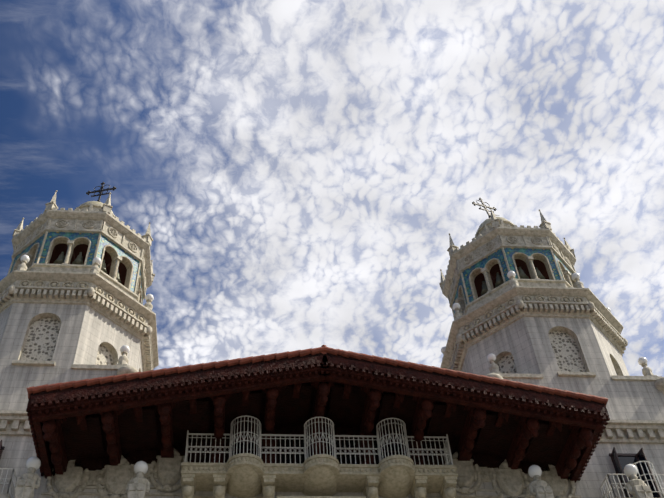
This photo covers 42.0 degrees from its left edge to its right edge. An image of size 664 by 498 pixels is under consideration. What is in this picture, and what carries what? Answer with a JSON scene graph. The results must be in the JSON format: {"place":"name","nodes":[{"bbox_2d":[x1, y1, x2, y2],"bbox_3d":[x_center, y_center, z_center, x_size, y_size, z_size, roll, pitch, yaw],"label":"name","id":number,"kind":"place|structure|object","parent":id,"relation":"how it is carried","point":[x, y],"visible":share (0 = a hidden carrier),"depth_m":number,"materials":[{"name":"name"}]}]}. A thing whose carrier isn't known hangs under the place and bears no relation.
{"place":"outdoors","nodes":[
{"label":"outdoors","id":0,"kind":"place"},
{"bbox_2d":[49,243,126,284],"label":"belfry window","id":1,"kind":"structure","parent":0,"point":[58,249],"depth_m":39.16,"materials":[{"name":"black"}]},
{"bbox_2d":[125,478,499,497],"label":"brackets","id":2,"kind":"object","parent":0,"point":[485,485],"depth_m":28.79,"materials":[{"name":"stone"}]},
{"bbox_2d":[41,448,580,497],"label":"wall ornaments","id":3,"kind":"object","parent":2,"relation":"attached to","point":[112,481],"depth_m":28.90,"materials":[{"name":"stone"}]},
{"bbox_2d":[26,353,609,482],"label":"roof eaves","id":4,"kind":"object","parent":2,"relation":"on","point":[99,426],"depth_m":28.43,"materials":[{"name":"brown wood"}]},
{"bbox_2d":[228,437,404,463],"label":"gable window frames","id":5,"kind":"structure","parent":4,"relation":"attached to","point":[293,450],"depth_m":30.01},
{"bbox_2d":[231,439,402,463],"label":"window panes","id":6,"kind":"structure","parent":5,"relation":"in","point":[251,445],"depth_m":29.98,"materials":[{"name":"black glass"}]},
{"bbox_2d":[27,345,607,405],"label":"roof tiles","id":7,"kind":"object","parent":4,"relation":"on","point":[323,349],"visible":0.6,"depth_m":28.30,"materials":[{"name":"tile"}]},
{"bbox_2d":[181,453,457,497],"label":"balcony","id":8,"kind":"structure","parent":2,"relation":"attached to","point":[244,475],"depth_m":28.31,"materials":[{"name":"beige stone"}]},
{"bbox_2d":[184,415,452,464],"bbox_3d":[-0.426,6.777,29.339,8.930,1.616,1.479,2,-49,-6],"label":"balcony rail","id":9,"kind":"object","parent":8,"relation":"on","point":[406,440],"visible":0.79,"depth_m":29.09,"materials":[{"name":"grey metal"}]},
{"bbox_2d":[15,467,652,497],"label":"statues","id":10,"kind":"object","parent":2,"relation":"on","point":[29,482],"visible":1,"depth_m":26.71,"materials":[{"name":"stone"}]},
{"bbox_2d":[26,456,637,477],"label":"ball finials","id":11,"kind":"object","parent":10,"relation":"attached to","point":[142,466],"visible":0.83,"depth_m":27.21,"materials":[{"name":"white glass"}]},
{"bbox_2d":[0,440,661,497],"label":"side window","id":12,"kind":"structure","parent":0,"point":[624,461],"depth_m":30.55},
{"bbox_2d":[0,0,663,376],"label":"sky","id":13,"kind":"structure","parent":0,"point":[302,173],"materials":[{"name":"blue"}]},
{"bbox_2d":[474,259,549,297],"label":"belfry window","id":14,"kind":"structure","parent":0,"point":[522,264],"depth_m":41.26,"materials":[{"name":"black"}]},
{"label":"ground","id":15,"kind":"structure","parent":0,"visible":0},
{"bbox_2d":[0,365,116,497],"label":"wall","id":16,"kind":"structure","parent":15,"relation":"on","point":[16,381],"depth_m":30.71,"materials":[{"name":"white stone"}]},
{"bbox_2d":[0,364,129,435],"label":"cornice","id":17,"kind":"structure","parent":16,"relation":"attached to","point":[14,422],"depth_m":29.68,"materials":[{"name":"beige stone"}]},
{"bbox_2d":[0,303,142,371],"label":"tower shaft","id":18,"kind":"object","parent":16,"relation":"on","point":[33,334],"visible":0.38,"depth_m":33.49,"materials":[{"name":"white stone"}]},
{"bbox_2d":[0,270,158,371],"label":"tower cornice","id":19,"kind":"structure","parent":18,"relation":"attached to","point":[145,334],"depth_m":34.89,"materials":[{"name":"beige stone"}]},
{"bbox_2d":[0,280,149,325],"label":"tower roundels","id":20,"kind":"object","parent":19,"relation":"attached to","point":[131,311],"visible":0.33,"depth_m":34.84,"materials":[{"name":"beige stone"}]},
{"bbox_2d":[17,260,152,310],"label":"tower cornice statues","id":21,"kind":"object","parent":19,"relation":"on","point":[93,269],"visible":0.35,"depth_m":35.59,"materials":[{"name":"beige stone"}]},
{"bbox_2d":[20,255,153,300],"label":"ball finials","id":22,"kind":"object","parent":21,"relation":"attached to","point":[95,259],"visible":0.38,"depth_m":35.95,"materials":[{"name":"white stone"}]},
{"bbox_2d":[7,231,142,304],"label":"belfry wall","id":23,"kind":"structure","parent":16,"relation":"on","point":[38,251],"depth_m":38.07,"materials":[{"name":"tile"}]},
{"bbox_2d":[12,190,154,299],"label":"parapet","id":24,"kind":"structure","parent":23,"relation":"on","point":[103,221],"depth_m":39.18,"materials":[{"name":"beige stone"}]},
{"bbox_2d":[74,201,114,216],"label":"dome","id":25,"kind":"structure","parent":24,"relation":"on","point":[95,205],"depth_m":42.59,"materials":[{"name":"beige stone"}]},
{"bbox_2d":[86,182,115,201],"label":"cross","id":26,"kind":"object","parent":25,"relation":"on","point":[101,190],"visible":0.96,"depth_m":45.14,"materials":[{"name":"black metal"}]},
{"bbox_2d":[53,252,120,282],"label":"bells","id":27,"kind":"object","parent":23,"relation":"in","point":[61,257],"visible":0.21,"depth_m":37.75,"materials":[{"name":"brown metal"}]},
{"bbox_2d":[116,351,137,374],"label":"tower ledge statues","id":28,"kind":"object","parent":16,"relation":"attached to","point":[123,359],"visible":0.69,"depth_m":31.70,"materials":[{"name":"stone"}]},
{"bbox_2d":[120,345,129,352],"bbox_3d":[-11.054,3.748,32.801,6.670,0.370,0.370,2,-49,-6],"label":"ball finial","id":29,"kind":"object","parent":28,"relation":"on","point":[125,348],"visible":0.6,"depth_m":32.99,"materials":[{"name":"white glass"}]},
{"bbox_2d":[0,494,625,497],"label":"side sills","id":30,"kind":"structure","parent":16,"relation":"attached to","point":[4,495],"depth_m":26.75,"materials":[{"name":"stone"}]},
{"bbox_2d":[0,461,663,497],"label":"balconets","id":31,"kind":"object","parent":30,"relation":"on","point":[12,482],"visible":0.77,"depth_m":29.18,"materials":[{"name":"white metal"}]},
{"bbox_2d":[503,376,663,497],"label":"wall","id":32,"kind":"structure","parent":15,"relation":"on","point":[635,400],"depth_m":32.81,"materials":[{"name":"white stone"}]},
{"bbox_2d":[451,247,575,319],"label":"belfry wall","id":33,"kind":"structure","parent":32,"relation":"on","point":[559,272],"depth_m":39.96,"materials":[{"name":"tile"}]},
{"bbox_2d":[439,208,575,308],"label":"parapet","id":34,"kind":"structure","parent":33,"relation":"on","point":[497,236],"depth_m":41.20,"materials":[{"name":"beige stone"}]},
{"bbox_2d":[475,217,514,237],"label":"dome","id":35,"kind":"structure","parent":34,"relation":"on","point":[485,225],"depth_m":44.73,"materials":[{"name":"beige stone"}]},
{"bbox_2d":[472,198,497,217],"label":"cross","id":36,"kind":"object","parent":35,"relation":"on","point":[485,207],"visible":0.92,"depth_m":47.09,"materials":[{"name":"grey metal"}]},
{"bbox_2d":[481,267,544,294],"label":"bells","id":37,"kind":"object","parent":33,"relation":"in","point":[500,281],"visible":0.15,"depth_m":39.78,"materials":[{"name":"brown metal"}]},
{"bbox_2d":[461,317,628,376],"bbox_3d":[9.178,6.462,37.315,7.060,3.270,7.060,2,-49,-6],"label":"tower shaft","id":38,"kind":"object","parent":32,"relation":"on","point":[569,347],"visible":0.23,"depth_m":35.56,"materials":[{"name":"white stone"}]},
{"bbox_2d":[440,286,627,370],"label":"tower cornice","id":39,"kind":"structure","parent":38,"relation":"on","point":[520,308],"depth_m":36.95,"materials":[{"name":"beige stone"}]},
{"bbox_2d":[442,275,583,358],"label":"tower cornice statues","id":40,"kind":"object","parent":39,"relation":"on","point":[512,283],"visible":0.21,"depth_m":37.65,"materials":[{"name":"white stone"}]},
{"bbox_2d":[441,271,610,352],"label":"ball finials","id":41,"kind":"object","parent":40,"relation":"on","point":[509,274],"visible":0.31,"depth_m":38.07,"materials":[{"name":"white stone"}]},
{"bbox_2d":[447,295,615,368],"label":"tower roundels","id":42,"kind":"object","parent":39,"relation":"attached to","point":[501,308],"visible":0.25,"depth_m":36.88,"materials":[{"name":"beige stone"}]},
{"bbox_2d":[486,359,663,394],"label":"tower ledge statues","id":43,"kind":"object","parent":32,"relation":"attached to","point":[646,371],"visible":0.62,"depth_m":33.88,"materials":[{"name":"stone"}]},
{"bbox_2d":[487,353,647,364],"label":"ball finials","id":44,"kind":"object","parent":43,"relation":"on","point":[490,356],"visible":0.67,"depth_m":34.98,"materials":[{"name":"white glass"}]},
{"bbox_2d":[496,373,663,443],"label":"cornice","id":45,"kind":"structure","parent":32,"relation":"attached to","point":[636,431],"depth_m":31.86,"materials":[{"name":"beige stone"}]}
]}

